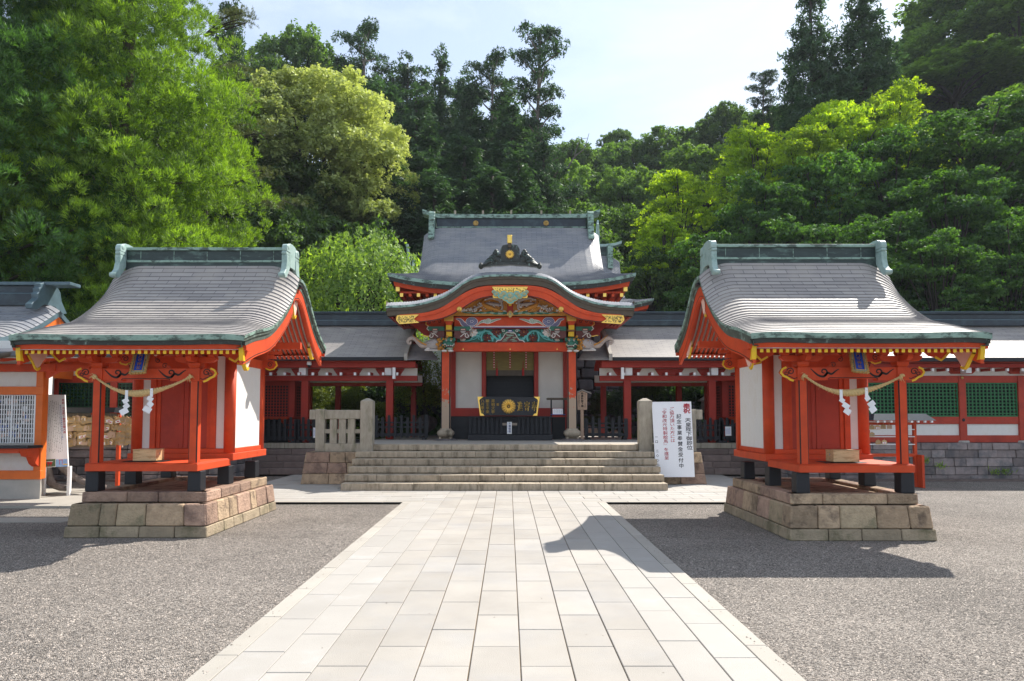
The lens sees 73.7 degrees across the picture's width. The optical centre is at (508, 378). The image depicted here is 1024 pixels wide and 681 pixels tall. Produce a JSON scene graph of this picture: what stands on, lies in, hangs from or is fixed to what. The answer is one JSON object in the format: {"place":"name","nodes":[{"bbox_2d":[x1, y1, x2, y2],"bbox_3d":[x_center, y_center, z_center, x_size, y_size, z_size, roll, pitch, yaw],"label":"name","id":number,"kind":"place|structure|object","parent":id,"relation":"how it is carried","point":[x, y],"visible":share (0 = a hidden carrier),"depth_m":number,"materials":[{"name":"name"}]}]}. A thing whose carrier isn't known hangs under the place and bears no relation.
{"place":"outdoors","nodes":[
{"label":"outdoors","id":0,"kind":"place"},
{"bbox_2d":[0,488,84,522],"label":"pavement","id":1,"kind":"structure","parent":0,"point":[53,498],"depth_m":12.79,"materials":[{"name":"stone"}]},
{"bbox_2d":[42,395,71,495],"bbox_3d":[-9.419,1.385,14.184,0.760,2.123,0.285,0,-3,0],"label":"poster board","id":2,"kind":"object","parent":1,"relation":"on","point":[57,455],"visible":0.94,"depth_m":14.15,"materials":[{"name":"paper"}]},
{"bbox_2d":[66,407,128,485],"bbox_3d":[-9.482,1.547,15.139,1.765,1.821,0.600,0,-3,0],"label":"tablet rack","id":3,"kind":"object","parent":1,"relation":"on","point":[83,411],"visible":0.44,"depth_m":15.10,"materials":[{"name":"brown wood"}]},
{"bbox_2d":[326,437,385,438],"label":"garden ground","id":4,"kind":"structure","parent":0,"point":[358,438],"depth_m":23.92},
{"bbox_2d":[313,386,366,409],"bbox_3d":[-6.254,1.593,24.735,2.285,2.950,2.062,2,-3,-28],"label":"shrub","id":5,"kind":"object","parent":4,"relation":"on","point":[353,400],"visible":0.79,"depth_m":24.44,"materials":[{"name":"green plant"}]},
{"bbox_2d":[299,214,418,310],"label":"shaded tree","id":6,"kind":"object","parent":4,"relation":"on","point":[336,225],"visible":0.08,"depth_m":35.36,"materials":[{"name":"green plant"}]},
{"bbox_2d":[299,226,431,426],"bbox_3d":[-6.345,-1.650,29.114,6.873,9.685,6.048,0,-3,0],"label":"weeping cherry","id":7,"kind":"object","parent":4,"relation":"on","point":[364,283],"visible":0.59,"depth_m":27.53,"materials":[{"name":"green plant"}]},
{"bbox_2d":[587,389,637,421],"bbox_3d":[3.867,1.723,25.357,1.905,2.758,1.581,0,-3,0],"label":"shrub","id":8,"kind":"object","parent":4,"relation":"on","point":[613,407],"visible":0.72,"depth_m":25.13,"materials":[{"name":"green plant"}]},
{"bbox_2d":[577,336,703,435],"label":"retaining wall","id":9,"kind":"structure","parent":4,"relation":"on","point":[586,373],"depth_m":27.47,"materials":[{"name":"stone"}]},
{"bbox_2d":[2,0,965,170],"label":"sky","id":10,"kind":"structure","parent":0,"point":[636,66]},
{"bbox_2d":[185,475,805,680],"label":"path","id":11,"kind":"structure","parent":0,"point":[667,618],"depth_m":5.93,"materials":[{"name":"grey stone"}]},
{"bbox_2d":[244,443,314,474],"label":"side steps","id":12,"kind":"structure","parent":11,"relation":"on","point":[281,462],"depth_m":19.57,"materials":[{"name":"stone"}]},
{"bbox_2d":[264,417,314,442],"bbox_3d":[-6.540,1.518,20.323,1.623,0.768,0.290,0,-3,0],"label":"picket fence","id":13,"kind":"object","parent":12,"relation":"on","point":[296,437],"visible":0.91,"depth_m":20.30,"materials":[{"name":"black wood"}]},
{"bbox_2d":[301,398,374,483],"bbox_3d":[-4.153,1.541,17.369,1.666,2.070,1.961,0,-3,0],"label":"stone railing","id":14,"kind":"object","parent":11,"relation":"on","point":[328,463],"visible":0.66,"depth_m":16.66,"materials":[{"name":"stone"}]},
{"bbox_2d":[341,444,667,490],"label":"stone staircase","id":15,"kind":"structure","parent":11,"relation":"on","point":[504,467],"depth_m":15.67,"materials":[{"name":"stone"}]},
{"bbox_2d":[375,435,637,450],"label":"stone platform","id":16,"kind":"structure","parent":11,"relation":"on","point":[431,440],"depth_m":18.77,"materials":[{"name":"stone"}]},
{"bbox_2d":[375,415,427,439],"bbox_3d":[-3.268,1.434,20.267,1.776,0.728,0.290,0,-3,0],"label":"picket fence","id":17,"kind":"object","parent":16,"relation":"on","point":[401,434],"visible":0.84,"depth_m":20.25,"materials":[{"name":"black wood"}]},
{"bbox_2d":[468,416,551,439],"bbox_3d":[0.045,1.434,19.907,2.430,0.685,0.750,0,-3,0],"label":"offering chest","id":18,"kind":"object","parent":16,"relation":"on","point":[523,427],"visible":1,"depth_m":19.57,"materials":[{"name":"black paint"}]},
{"bbox_2d":[386,209,635,440],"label":"hall","id":19,"kind":"structure","parent":16,"relation":"on","point":[510,305],"depth_m":20.82,"materials":[{"name":"red paint"}]},
{"bbox_2d":[478,397,539,415],"bbox_3d":[0.006,0.777,19.433,1.773,0.538,0.107,0,-3,0],"label":"signboard","id":20,"kind":"object","parent":19,"relation":"attached to","point":[508,406],"visible":1,"depth_m":19.43,"materials":[{"name":"black paint"}]},
{"bbox_2d":[486,376,533,396],"bbox_3d":[0.050,0.160,21.334,1.468,1.950,0.055,0,-3,0],"label":"inner door","id":21,"kind":"structure","parent":19,"relation":"in","point":[497,386],"depth_m":21.32,"materials":[{"name":"black wood"}]},
{"bbox_2d":[637,398,706,483],"bbox_3d":[3.978,1.541,17.369,1.556,2.070,1.957,0,-3,0],"label":"stone railing","id":22,"kind":"object","parent":11,"relation":"on","point":[644,427],"visible":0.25,"depth_m":16.65,"materials":[{"name":"stone"}]},
{"bbox_2d":[652,402,694,476],"bbox_3d":[3.989,1.444,16.474,0.971,1.804,0.457,0,-3,0],"label":"notice board","id":23,"kind":"object","parent":22,"relation":"attached to","point":[673,439],"visible":1,"depth_m":16.46,"materials":[{"name":"paper"}]},
{"bbox_2d":[264,438,735,448],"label":"terrace","id":24,"kind":"structure","parent":0,"point":[358,441],"depth_m":20.59,"materials":[{"name":"stone"}]},
{"bbox_2d":[264,381,312,441],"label":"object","id":25,"kind":"object","parent":24,"relation":"on","point":[282,400],"visible":0.37,"depth_m":20.93,"materials":[{"name":"wood"}]},
{"bbox_2d":[265,311,437,442],"bbox_3d":[-6.530,-0.086,22.091,8.940,4.163,4.390,0,-3,0],"label":"open gallery","id":26,"kind":"object","parent":24,"relation":"on","point":[368,348],"visible":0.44,"depth_m":20.62,"materials":[{"name":"red wood"}]},
{"bbox_2d":[578,311,734,442],"bbox_3d":[6.025,-0.086,22.091,7.950,4.163,4.390,0,-3,0],"label":"open gallery","id":27,"kind":"object","parent":24,"relation":"on","point":[640,351],"visible":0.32,"depth_m":20.61,"materials":[{"name":"red wood"}]},
{"bbox_2d":[704,381,735,441],"bbox_3d":[7.610,0.930,21.521,2.180,2.068,2.480,0,-3,0],"label":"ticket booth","id":28,"kind":"object","parent":24,"relation":"on","point":[725,400],"visible":0.2,"depth_m":20.94,"materials":[{"name":"wood"}]},
{"bbox_2d":[0,474,1023,680],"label":"ground","id":29,"kind":"structure","parent":0,"point":[981,522],"depth_m":6.85,"materials":[{"name":"grey gravel"}]},
{"bbox_2d":[0,282,126,498],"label":"office","id":30,"kind":"structure","parent":29,"relation":"on","point":[26,389],"depth_m":13.60,"materials":[{"name":"wood"}]},
{"bbox_2d":[0,395,35,442],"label":"window","id":31,"kind":"structure","parent":30,"relation":"in","point":[17,412],"depth_m":13.57,"materials":[{"name":"paper"}]},
{"bbox_2d":[0,0,157,318],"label":"cedar","id":32,"kind":"object","parent":29,"relation":"on","point":[22,34],"visible":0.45,"depth_m":19.33,"materials":[{"name":"green plant"}]},
{"bbox_2d":[63,242,128,402],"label":"cedar","id":33,"kind":"object","parent":29,"relation":"on","point":[102,288],"visible":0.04,"depth_m":19.27,"materials":[{"name":"green plant"}]},
{"bbox_2d":[0,0,281,393],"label":"cedar","id":34,"kind":"object","parent":29,"relation":"on","point":[201,169],"visible":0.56,"depth_m":21.02,"materials":[{"name":"green plant"}]},
{"bbox_2d":[52,444,251,478],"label":"stone wall","id":35,"kind":"structure","parent":29,"relation":"on","point":[78,458],"depth_m":17.81,"materials":[{"name":"stone"}]},
{"bbox_2d":[54,312,132,418],"bbox_3d":[-14.550,-0.079,19.487,14.900,3.670,3.890,0,-3,0],"label":"closed gallery","id":36,"kind":"object","parent":35,"relation":"on","point":[113,398],"visible":0.01,"depth_m":18.16,"materials":[{"name":"wood"}]},
{"bbox_2d":[8,244,325,537],"bbox_3d":[-5.220,-0.035,11.388,3.260,4.668,4.180,0,-3,0],"label":"shrine","id":37,"kind":"object","parent":29,"relation":"on","point":[223,326],"visible":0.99,"depth_m":10.85,"materials":[{"name":"red wood"}]},
{"bbox_2d":[160,380,184,447],"bbox_3d":[-5.408,0.495,10.996,0.368,1.234,0.037,0,-3,0],"label":"door","id":38,"kind":"structure","parent":37,"relation":"in","point":[172,399],"depth_m":10.98,"materials":[{"name":"wood"}]},
{"bbox_2d":[183,381,207,447],"bbox_3d":[-5.032,0.495,10.996,0.368,1.234,0.037,0,-3,0],"label":"door","id":39,"kind":"structure","parent":37,"relation":"in","point":[187,384],"depth_m":10.98,"materials":[{"name":"wood"}]},
{"bbox_2d":[200,3,308,226],"bbox_3d":[-9.936,-5.176,26.237,4.485,18.444,1.602,0,-3,0],"label":"pine","id":40,"kind":"object","parent":29,"relation":"on","point":[232,12],"visible":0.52,"depth_m":26.40,"materials":[{"name":"green plant"}]},
{"bbox_2d":[381,352,440,432],"bbox_3d":[-3.018,0.888,23.996,3.158,4.093,3.229,0,-3,0],"label":"weeping shrub","id":41,"kind":"object","parent":29,"relation":"on","point":[424,379],"visible":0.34,"depth_m":23.38,"materials":[{"name":"green plant"}]},
{"bbox_2d":[696,443,767,474],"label":"side steps","id":42,"kind":"structure","parent":29,"relation":"on","point":[721,462],"depth_m":19.55,"materials":[{"name":"stone"}]},
{"bbox_2d":[674,240,992,540],"bbox_3d":[4.840,-0.048,11.158,3.260,4.668,4.180,0,-3,0],"label":"shrine","id":43,"kind":"object","parent":29,"relation":"on","point":[771,322],"visible":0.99,"depth_m":10.58,"materials":[{"name":"red wood"}]},
{"bbox_2d":[791,381,815,448],"bbox_3d":[4.652,0.482,10.766,0.368,1.234,0.037,0,-3,0],"label":"door","id":44,"kind":"structure","parent":43,"relation":"in","point":[810,386],"depth_m":10.75,"materials":[{"name":"red wood"}]},
{"bbox_2d":[815,379,839,448],"bbox_3d":[5.028,0.483,10.766,0.368,1.234,0.037,0,-3,0],"label":"door","id":45,"kind":"structure","parent":43,"relation":"in","point":[826,404],"depth_m":10.75,"materials":[{"name":"wood"}]},
{"bbox_2d":[869,414,934,487],"bbox_3d":[9.191,1.686,16.103,1.454,1.727,0.660,0,-3,0],"label":"tablet stand","id":46,"kind":"object","parent":29,"relation":"on","point":[919,473],"visible":0.69,"depth_m":16.10,"materials":[{"name":"red wood"}]},
{"bbox_2d":[781,442,1023,478],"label":"stone wall","id":47,"kind":"structure","parent":29,"relation":"on","point":[972,460],"depth_m":17.81,"materials":[{"name":"stone"}]},
{"bbox_2d":[868,311,1023,442],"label":"closed gallery","id":48,"kind":"object","parent":47,"relation":"on","point":[978,402],"visible":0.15,"depth_m":18.16,"materials":[{"name":"red wood"}]},
{"bbox_2d":[907,383,958,416],"bbox_3d":[11.271,0.554,18.174,1.389,0.909,0.035,0,-3,0],"label":"lattice window","id":49,"kind":"structure","parent":48,"relation":"in","point":[957,406],"depth_m":18.16,"materials":[{"name":"wood"}]},
{"bbox_2d":[966,383,1017,416],"bbox_3d":[12.846,0.554,18.174,1.389,0.909,0.035,0,-3,0],"label":"lattice window","id":50,"kind":"structure","parent":48,"relation":"in","point":[1016,400],"depth_m":18.16,"materials":[{"name":"wood"}]},
{"bbox_2d":[637,81,1023,302],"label":"hill","id":51,"kind":"structure","parent":0,"point":[704,230],"depth_m":56.59,"materials":[{"name":"plant"}]},
{"bbox_2d":[49,48,249,231],"bbox_3d":[-18.363,-7.295,34.787,9.506,17.395,9.589,1,-3,-19],"label":"shaded tree","id":52,"kind":"object","parent":51,"relation":"on","point":[167,141],"visible":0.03,"depth_m":33.42,"materials":[{"name":"green plant"}]},
{"bbox_2d":[182,0,259,246],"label":"conifer","id":53,"kind":"object","parent":51,"relation":"on","point":[228,32],"visible":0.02,"depth_m":40.84,"materials":[{"name":"green plant"}]},
{"bbox_2d":[229,46,313,139],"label":"broadleaf tree","id":54,"kind":"object","parent":51,"relation":"on","point":[269,62],"visible":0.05,"depth_m":56.96,"materials":[{"name":"green plant"}]},
{"bbox_2d":[217,194,329,304],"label":"shaded tree","id":55,"kind":"object","parent":51,"relation":"on","point":[286,227],"visible":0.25,"depth_m":32.74,"materials":[{"name":"green plant"}]},
{"bbox_2d":[218,144,347,245],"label":"shaded tree","id":56,"kind":"object","parent":51,"relation":"on","point":[310,176],"visible":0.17,"depth_m":36.81,"materials":[{"name":"green plant"}]},
{"bbox_2d":[253,18,346,130],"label":"broadleaf tree","id":57,"kind":"object","parent":51,"relation":"on","point":[301,46],"visible":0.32,"depth_m":60.94,"materials":[{"name":"green plant"}]},
{"bbox_2d":[208,62,421,242],"bbox_3d":[-11.453,-5.234,40.520,12.467,27.278,12.512,0,-3,0],"label":"chinquapin tree","id":58,"kind":"object","parent":51,"relation":"on","point":[351,124],"visible":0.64,"depth_m":37.28,"materials":[{"name":"green plant"}]},
{"bbox_2d":[331,16,402,163],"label":"conifer","id":59,"kind":"object","parent":51,"relation":"on","point":[366,30],"visible":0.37,"depth_m":61.00,"materials":[{"name":"green plant"}]},
{"bbox_2d":[329,74,425,185],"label":"conifer","id":60,"kind":"object","parent":51,"relation":"on","point":[378,85],"depth_m":52.83,"materials":[{"name":"green plant"}]},
{"bbox_2d":[347,151,428,331],"bbox_3d":[-6.567,-5.802,40.397,10.171,16.004,10.553,1,-3,-20],"label":"conifer","id":61,"kind":"object","parent":51,"relation":"on","point":[405,215],"visible":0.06,"depth_m":39.48,"materials":[{"name":"green plant"}]},
{"bbox_2d":[388,50,427,132],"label":"conifer","id":62,"kind":"object","parent":51,"relation":"on","point":[406,73],"visible":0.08,"depth_m":63.26,"materials":[{"name":"green plant"}]},
{"bbox_2d":[398,81,447,233],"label":"conifer","id":63,"kind":"object","parent":51,"relation":"on","point":[423,153],"visible":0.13,"depth_m":48.36,"materials":[{"name":"green plant"}]},
{"bbox_2d":[400,167,459,330],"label":"shaded tree","id":64,"kind":"object","parent":51,"relation":"on","point":[439,193],"visible":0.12,"depth_m":40.13,"materials":[{"name":"green plant"}]},
{"bbox_2d":[418,43,457,170],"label":"conifer","id":65,"kind":"object","parent":51,"relation":"on","point":[443,108],"visible":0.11,"depth_m":56.84,"materials":[{"name":"green plant"}]},
{"bbox_2d":[417,133,490,240],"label":"conifer","id":66,"kind":"object","parent":51,"relation":"on","point":[460,163],"visible":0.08,"depth_m":44.21,"materials":[{"name":"green plant"}]},
{"bbox_2d":[437,73,498,202],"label":"conifer","id":67,"kind":"object","parent":51,"relation":"on","point":[468,117],"visible":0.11,"depth_m":54.49,"materials":[{"name":"green plant"}]},
{"bbox_2d":[456,165,523,213],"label":"conifer","id":68,"kind":"object","parent":51,"relation":"on","point":[488,191],"visible":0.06,"depth_m":40.23,"materials":[{"name":"green plant"}]},
{"bbox_2d":[462,45,524,161],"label":"conifer","id":69,"kind":"object","parent":51,"relation":"on","point":[492,64],"visible":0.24,"depth_m":56.77,"materials":[{"name":"green plant"}]},
{"bbox_2d":[473,89,563,212],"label":"conifer","id":70,"kind":"object","parent":51,"relation":"on","point":[510,133],"visible":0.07,"depth_m":52.48,"materials":[{"name":"green plant"}]},
{"bbox_2d":[486,147,552,213],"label":"conifer","id":71,"kind":"object","parent":51,"relation":"on","point":[525,202],"visible":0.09,"depth_m":41.95,"materials":[{"name":"green plant"}]},
{"bbox_2d":[523,128,566,213],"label":"conifer","id":72,"kind":"object","parent":51,"relation":"on","point":[549,191],"visible":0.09,"depth_m":46.39,"materials":[{"name":"green plant"}]},
{"bbox_2d":[505,19,588,213],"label":"tall conifer","id":73,"kind":"object","parent":51,"relation":"on","point":[539,73],"visible":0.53,"depth_m":50.82,"materials":[{"name":"green plant"}]},
{"bbox_2d":[551,136,597,180],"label":"broadleaf tree","id":74,"kind":"object","parent":51,"relation":"on","point":[582,157],"visible":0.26,"depth_m":79.34,"materials":[{"name":"green plant"}]},
{"bbox_2d":[558,157,604,213],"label":"broadleaf tree","id":75,"kind":"object","parent":51,"relation":"on","point":[582,179],"visible":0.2,"depth_m":62.83,"materials":[{"name":"green plant"}]},
{"bbox_2d":[172,72,1023,437],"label":"undergrowth","id":76,"kind":"object","parent":51,"relation":"on","point":[960,106],"visible":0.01,"depth_m":35.78,"materials":[{"name":"green plant"}]},
{"bbox_2d":[591,220,653,339],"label":"hall","id":77,"kind":"structure","parent":51,"relation":"on","point":[610,264],"depth_m":30.05,"materials":[{"name":"grey"}]},
{"bbox_2d":[591,163,657,213],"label":"broadleaf tree","id":78,"kind":"object","parent":51,"relation":"on","point":[609,193],"visible":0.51,"depth_m":57.69,"materials":[{"name":"green plant"}]},
{"bbox_2d":[588,139,672,195],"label":"broadleaf tree","id":79,"kind":"object","parent":51,"relation":"on","point":[623,156],"visible":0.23,"depth_m":76.81,"materials":[{"name":"green plant"}]},
{"bbox_2d":[600,202,686,278],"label":"broadleaf tree","id":80,"kind":"object","parent":51,"relation":"on","point":[627,216],"visible":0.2,"depth_m":48.76,"materials":[{"name":"green plant"}]},
{"bbox_2d":[620,244,694,310],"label":"shaded tree","id":81,"kind":"object","parent":51,"relation":"on","point":[635,290],"visible":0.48,"depth_m":32.18,"materials":[{"name":"green plant"}]},
{"bbox_2d":[620,212,696,309],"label":"maple","id":82,"kind":"object","parent":51,"relation":"on","point":[659,226],"visible":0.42,"depth_m":33.14,"materials":[{"name":"green plant"}]},
{"bbox_2d":[624,168,723,305],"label":"maple","id":83,"kind":"object","parent":51,"relation":"on","point":[674,177],"visible":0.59,"depth_m":35.84,"materials":[{"name":"green plant"}]},
{"bbox_2d":[629,119,723,176],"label":"broadleaf tree","id":84,"kind":"object","parent":51,"relation":"on","point":[668,140],"visible":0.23,"depth_m":75.18,"materials":[{"name":"green plant"}]},
{"bbox_2d":[662,229,743,310],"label":"shaded tree","id":85,"kind":"object","parent":51,"relation":"on","point":[676,296],"visible":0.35,"depth_m":29.91,"materials":[{"name":"green plant"}]},
{"bbox_2d":[658,141,750,234],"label":"broadleaf tree","id":86,"kind":"object","parent":51,"relation":"on","point":[693,157],"visible":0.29,"depth_m":58.95,"materials":[{"name":"green plant"}]},
{"bbox_2d":[695,100,755,167],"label":"broadleaf tree","id":87,"kind":"object","parent":51,"relation":"on","point":[722,118],"visible":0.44,"depth_m":73.27,"materials":[{"name":"green plant"}]},
{"bbox_2d":[693,120,812,234],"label":"maple","id":88,"kind":"object","parent":51,"relation":"on","point":[745,145],"visible":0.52,"depth_m":38.34,"materials":[{"name":"green plant"}]},
{"bbox_2d":[698,169,819,267],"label":"shaded tree","id":89,"kind":"object","parent":51,"relation":"on","point":[764,194],"visible":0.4,"depth_m":32.28,"materials":[{"name":"green plant"}]},
{"bbox_2d":[744,69,780,165],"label":"conifer","id":90,"kind":"object","parent":51,"relation":"on","point":[768,75],"visible":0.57,"depth_m":65.39,"materials":[{"name":"green plant"}]},
{"bbox_2d":[761,213,840,243],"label":"shaded tree","id":91,"kind":"object","parent":51,"relation":"on","point":[811,234],"visible":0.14,"depth_m":28.39,"materials":[{"name":"green plant"}]},
{"bbox_2d":[760,0,849,179],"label":"conifer","id":92,"kind":"object","parent":51,"relation":"on","point":[799,98],"visible":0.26,"depth_m":46.59,"materials":[{"name":"green plant"}]},
{"bbox_2d":[748,122,862,223],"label":"maple","id":93,"kind":"object","parent":51,"relation":"on","point":[805,142],"visible":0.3,"depth_m":35.49,"materials":[{"name":"green plant"}]},
{"bbox_2d":[770,147,904,243],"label":"shaded tree","id":94,"kind":"object","parent":51,"relation":"on","point":[842,176],"visible":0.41,"depth_m":32.64,"materials":[{"name":"green plant"}]},
{"bbox_2d":[784,99,910,224],"bbox_3d":[18.733,-10.475,39.105,7.656,11.264,7.219,-2,-4,29],"label":"maple","id":95,"kind":"object","parent":51,"relation":"on","point":[833,114],"visible":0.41,"depth_m":37.78,"materials":[{"name":"green plant"}]},
{"bbox_2d":[816,0,933,186],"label":"conifer","id":96,"kind":"object","parent":51,"relation":"on","point":[871,57],"visible":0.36,"depth_m":45.24,"materials":[{"name":"green plant"}]},
{"bbox_2d":[834,208,953,310],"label":"shaded tree","id":97,"kind":"object","parent":51,"relation":"on","point":[903,225],"visible":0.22,"depth_m":27.74,"materials":[{"name":"green plant"}]},
{"bbox_2d":[837,76,965,183],"bbox_3d":[23.056,-11.659,40.404,8.472,11.598,8.044,0,-3,-4],"label":"maple","id":98,"kind":"object","parent":51,"relation":"on","point":[904,110],"visible":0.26,"depth_m":39.44,"materials":[{"name":"green plant"}]},
{"bbox_2d":[830,123,984,241],"bbox_3d":[19.982,-7.857,35.368,8.627,10.147,7.715,0,-3,-7],"label":"shaded tree","id":99,"kind":"object","parent":51,"relation":"on","point":[889,146],"visible":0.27,"depth_m":34.38,"materials":[{"name":"green plant"}]},
{"bbox_2d":[858,15,992,102],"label":"shaded tree","id":100,"kind":"object","parent":51,"relation":"on","point":[917,43],"visible":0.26,"depth_m":60.02,"materials":[{"name":"green plant"}]},
{"bbox_2d":[887,226,1008,310],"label":"shaded tree","id":101,"kind":"object","parent":51,"relation":"on","point":[937,246],"visible":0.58,"depth_m":25.58,"materials":[{"name":"green plant"}]},
{"bbox_2d":[883,163,1023,305],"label":"shaded tree","id":102,"kind":"object","parent":51,"relation":"on","point":[962,211],"visible":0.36,"depth_m":29.41,"materials":[{"name":"green plant"}]},
{"bbox_2d":[889,33,1023,123],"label":"shaded tree","id":103,"kind":"object","parent":51,"relation":"on","point":[946,71],"visible":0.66,"depth_m":54.70,"materials":[{"name":"green plant"}]},
{"bbox_2d":[891,0,1023,83],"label":"shaded tree","id":104,"kind":"object","parent":51,"relation":"on","point":[916,14],"visible":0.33,"depth_m":64.66,"materials":[{"name":"green plant"}]},
{"bbox_2d":[900,91,1023,240],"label":"shaded tree","id":105,"kind":"object","parent":51,"relation":"on","point":[1004,144],"visible":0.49,"depth_m":33.39,"materials":[{"name":"green plant"}]},
{"bbox_2d":[928,0,1023,75],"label":"shaded tree","id":106,"kind":"object","parent":51,"relation":"on","point":[992,12],"visible":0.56,"depth_m":58.04,"materials":[{"name":"green plant"}]},
{"bbox_2d":[939,214,1023,310],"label":"shaded tree","id":107,"kind":"object","parent":51,"relation":"on","point":[1014,280],"visible":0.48,"depth_m":26.89,"materials":[{"name":"green plant"}]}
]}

